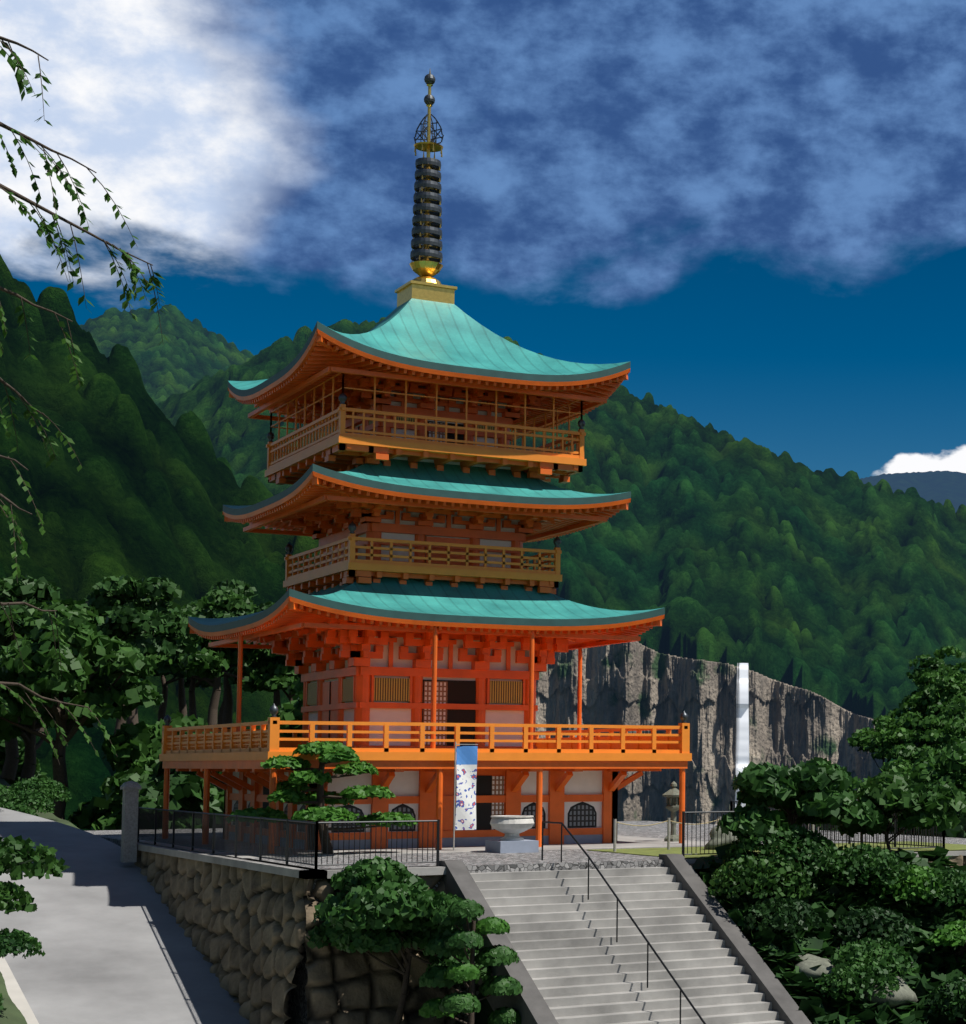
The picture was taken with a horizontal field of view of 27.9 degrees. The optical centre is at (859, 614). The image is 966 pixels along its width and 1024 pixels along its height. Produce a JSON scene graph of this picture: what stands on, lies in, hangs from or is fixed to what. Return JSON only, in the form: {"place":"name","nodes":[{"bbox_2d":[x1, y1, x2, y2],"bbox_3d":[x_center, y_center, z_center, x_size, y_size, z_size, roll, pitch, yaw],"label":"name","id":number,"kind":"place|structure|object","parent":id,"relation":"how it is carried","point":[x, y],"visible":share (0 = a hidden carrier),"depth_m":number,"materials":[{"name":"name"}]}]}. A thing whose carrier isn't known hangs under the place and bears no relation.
{"place":"outdoors","nodes":[
{"label":"outdoors","id":0,"kind":"place"},
{"bbox_2d":[0,957,38,1023],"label":"curb","id":1,"kind":"structure","parent":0,"point":[16,995],"depth_m":41.33,"materials":[{"name":"concrete"}]},
{"bbox_2d":[0,807,248,1023],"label":"road","id":2,"kind":"structure","parent":0,"point":[103,927],"depth_m":45.42,"materials":[{"name":"concrete"}]},
{"bbox_2d":[120,781,141,862],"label":"stone gate pillar","id":3,"kind":"structure","parent":2,"relation":"on","point":[130,799],"depth_m":52.99,"materials":[{"name":"stone"}]},
{"bbox_2d":[134,850,315,1023],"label":"retaining wall","id":4,"kind":"structure","parent":0,"point":[245,930],"depth_m":42.96,"materials":[{"name":"grey stone"}]},
{"bbox_2d":[137,843,965,878],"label":"wall coping","id":5,"kind":"object","parent":4,"relation":"on","point":[295,872],"depth_m":43.16,"materials":[{"name":"concrete"}]},
{"bbox_2d":[0,775,963,1023],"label":"terrain","id":6,"kind":"structure","parent":0,"point":[11,1014],"depth_m":41.20,"materials":[{"name":"green plant"}]},
{"bbox_2d":[303,875,454,1023],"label":"retaining wall","id":7,"kind":"structure","parent":6,"relation":"on","point":[345,987],"depth_m":39.77,"materials":[{"name":"grey stone"}]},
{"bbox_2d":[0,757,965,1023],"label":"shrub foliage","id":8,"kind":"object","parent":6,"relation":"on","point":[380,905],"visible":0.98,"depth_m":41.41,"materials":[{"name":"green plant"}]},
{"bbox_2d":[86,821,965,1023],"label":"ground","id":9,"kind":"structure","parent":6,"relation":"on","point":[480,862],"depth_m":44.48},
{"bbox_2d":[115,835,707,857],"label":"paved terrace","id":10,"kind":"structure","parent":9,"relation":"on","point":[633,842],"depth_m":50.74,"materials":[{"name":"concrete"}]},
{"bbox_2d":[159,381,691,853],"bbox_3d":[-13.103,-0.230,55.724,12.000,13.870,12.000,3,-5,-33],"label":"pagoda","id":11,"kind":"object","parent":10,"relation":"on","point":[575,795],"visible":0.67,"depth_m":52.95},
{"bbox_2d":[258,367,581,673],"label":"eave brackets","id":12,"kind":"object","parent":11,"relation":"attached to","point":[297,647],"visible":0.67,"depth_m":53.80,"materials":[{"name":"wood"}]},
{"bbox_2d":[161,373,689,753],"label":"balcony railings","id":13,"kind":"object","parent":11,"relation":"attached to","point":[254,739],"visible":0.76,"depth_m":52.90,"materials":[{"name":"orange wood"}]},
{"bbox_2d":[164,393,687,725],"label":"pagoda rail caps","id":14,"kind":"object","parent":13,"relation":"on","point":[273,710],"visible":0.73,"depth_m":54.86,"materials":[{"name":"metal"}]},
{"bbox_2d":[190,335,661,650],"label":"roof eaves","id":15,"kind":"object","parent":11,"relation":"attached to","point":[317,368],"visible":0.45,"depth_m":52.98,"materials":[{"name":"orange wood"}]},
{"bbox_2d":[188,298,664,640],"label":"pagoda roofs","id":16,"kind":"structure","parent":11,"relation":"attached to","point":[434,338],"depth_m":53.05,"materials":[{"name":"teal metal"}]},
{"bbox_2d":[395,71,456,306],"bbox_3d":[-13.103,-12.989,56.755,1.440,7.370,1.440,3,-5,-33],"label":"pagoda finial","id":17,"kind":"object","parent":16,"relation":"on","point":[426,257],"visible":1,"depth_m":56.42,"materials":[{"name":"black metal"}]},
{"bbox_2d":[453,742,477,850],"bbox_3d":[-10.370,4.771,49.211,0.640,2.850,0.060,3,-5,-33],"label":"nobori banner","id":18,"kind":"object","parent":10,"relation":"on","point":[465,763],"visible":0.99,"depth_m":49.23,"materials":[{"name":"white fabric"}]},
{"bbox_2d":[137,800,944,869],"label":"iron fences","id":19,"kind":"object","parent":10,"relation":"on","point":[173,836],"visible":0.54,"depth_m":45.36,"materials":[{"name":"black metal"}]},
{"bbox_2d":[662,781,678,841],"bbox_3d":[-5.478,5.784,55.035,0.760,1.770,0.658,3,-5,-33],"label":"stone lantern","id":20,"kind":"object","parent":10,"relation":"on","point":[672,796],"visible":0.88,"depth_m":54.90,"materials":[{"name":"stone"}]},
{"bbox_2d":[485,815,538,852],"bbox_3d":[-8.989,5.666,48.359,1.140,0.930,1.140,3,-5,-33],"label":"stone basin","id":21,"kind":"object","parent":9,"relation":"on","point":[511,827],"visible":1,"depth_m":47.98,"materials":[{"name":"stone"}]},
{"bbox_2d":[587,841,965,858],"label":"lawn patch","id":22,"kind":"object","parent":9,"relation":"on","point":[655,852],"visible":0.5,"depth_m":49.35,"materials":[{"name":"green plant"}]},
{"bbox_2d":[613,817,813,851],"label":"rope fence posts","id":23,"kind":"object","parent":22,"relation":"on","point":[668,834],"visible":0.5,"depth_m":49.29,"materials":[{"name":"wood"}]},
{"bbox_2d":[705,826,736,849],"bbox_3d":[-3.530,5.978,49.590,1.140,0.800,1.171,0,-5,-3],"label":"rock","id":24,"kind":"object","parent":22,"relation":"on","point":[729,840],"visible":0.4,"depth_m":49.22,"materials":[{"name":"stone"}]},
{"bbox_2d":[227,741,965,1017],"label":"pine tree","id":25,"kind":"object","parent":6,"relation":"on","point":[953,934],"visible":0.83,"depth_m":46.07,"materials":[{"name":"green plant"}]},
{"bbox_2d":[439,854,811,1023],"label":"stairs","id":26,"kind":"structure","parent":6,"relation":"on","point":[577,964],"depth_m":40.40,"materials":[{"name":"concrete"}]},
{"bbox_2d":[541,821,705,1023],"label":"stair handrail","id":27,"kind":"object","parent":26,"relation":"on","point":[638,928],"visible":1,"depth_m":40.51,"materials":[{"name":"black metal"}]},
{"bbox_2d":[794,954,838,981],"bbox_3d":[-0.944,7.888,41.526,1.165,0.667,1.176,0,-5,3],"label":"garden rock","id":28,"kind":"object","parent":6,"relation":"on","point":[808,968],"visible":0.56,"depth_m":41.16,"materials":[{"name":"stone"}]},
{"bbox_2d":[690,855,965,869],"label":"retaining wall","id":29,"kind":"structure","parent":6,"relation":"on","point":[960,860],"depth_m":48.84,"materials":[{"name":"grey stone"}]},
{"bbox_2d":[692,809,965,1023],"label":"bushes","id":30,"kind":"object","parent":6,"relation":"on","point":[768,914],"visible":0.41,"depth_m":42.27,"materials":[{"name":"green plant"}]},
{"bbox_2d":[860,976,917,1007],"bbox_3d":[0.511,8.327,41.164,1.425,0.819,1.492,-3,-6,35],"label":"garden rock","id":31,"kind":"object","parent":6,"relation":"on","point":[904,994],"visible":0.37,"depth_m":40.60,"materials":[{"name":"stone"}]},
{"bbox_2d":[0,254,965,830],"bbox_3d":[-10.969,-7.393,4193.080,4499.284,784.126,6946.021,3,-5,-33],"label":"mountain terrain","id":32,"kind":"structure","parent":0,"point":[830,584],"depth_m":816.36,"materials":[{"name":"green plant"}]},
{"bbox_2d":[0,36,965,1023],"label":"tree trunks and limbs","id":33,"kind":"object","parent":32,"relation":"on","point":[224,714],"visible":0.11,"depth_m":47.18,"materials":[{"name":"brown plant"}]},
{"bbox_2d":[0,41,169,757],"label":"tree branches","id":34,"kind":"object","parent":33,"relation":"attached to","point":[48,229],"visible":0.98,"depth_m":19.27,"materials":[{"name":"green plant"}]},
{"bbox_2d":[0,574,274,828],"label":"tree","id":35,"kind":"object","parent":33,"relation":"attached to","point":[132,613],"visible":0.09,"depth_m":114.34,"materials":[{"name":"green plant"}]},
{"bbox_2d":[0,589,965,914],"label":"trees","id":36,"kind":"object","parent":33,"relation":"attached to","point":[138,753],"visible":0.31,"depth_m":73.79,"materials":[{"name":"green plant"}]},
{"bbox_2d":[814,645,965,835],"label":"tree","id":37,"kind":"object","parent":33,"relation":"attached to","point":[935,702],"visible":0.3,"depth_m":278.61,"materials":[{"name":"green plant"}]},
{"bbox_2d":[536,641,885,829],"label":"rock cliff","id":38,"kind":"structure","parent":32,"relation":"attached to","point":[633,683],"depth_m":758.01,"materials":[{"name":"grey stone"}]},
{"bbox_2d":[735,663,748,807],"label":"waterfall stream","id":39,"kind":"structure","parent":38,"relation":"on","point":[742,759],"depth_m":749.60,"materials":[{"name":"white liquid"}]},
{"bbox_2d":[0,0,965,478],"label":"sky","id":40,"kind":"structure","parent":0,"point":[757,208],"materials":[{"name":"blue"}]}
]}

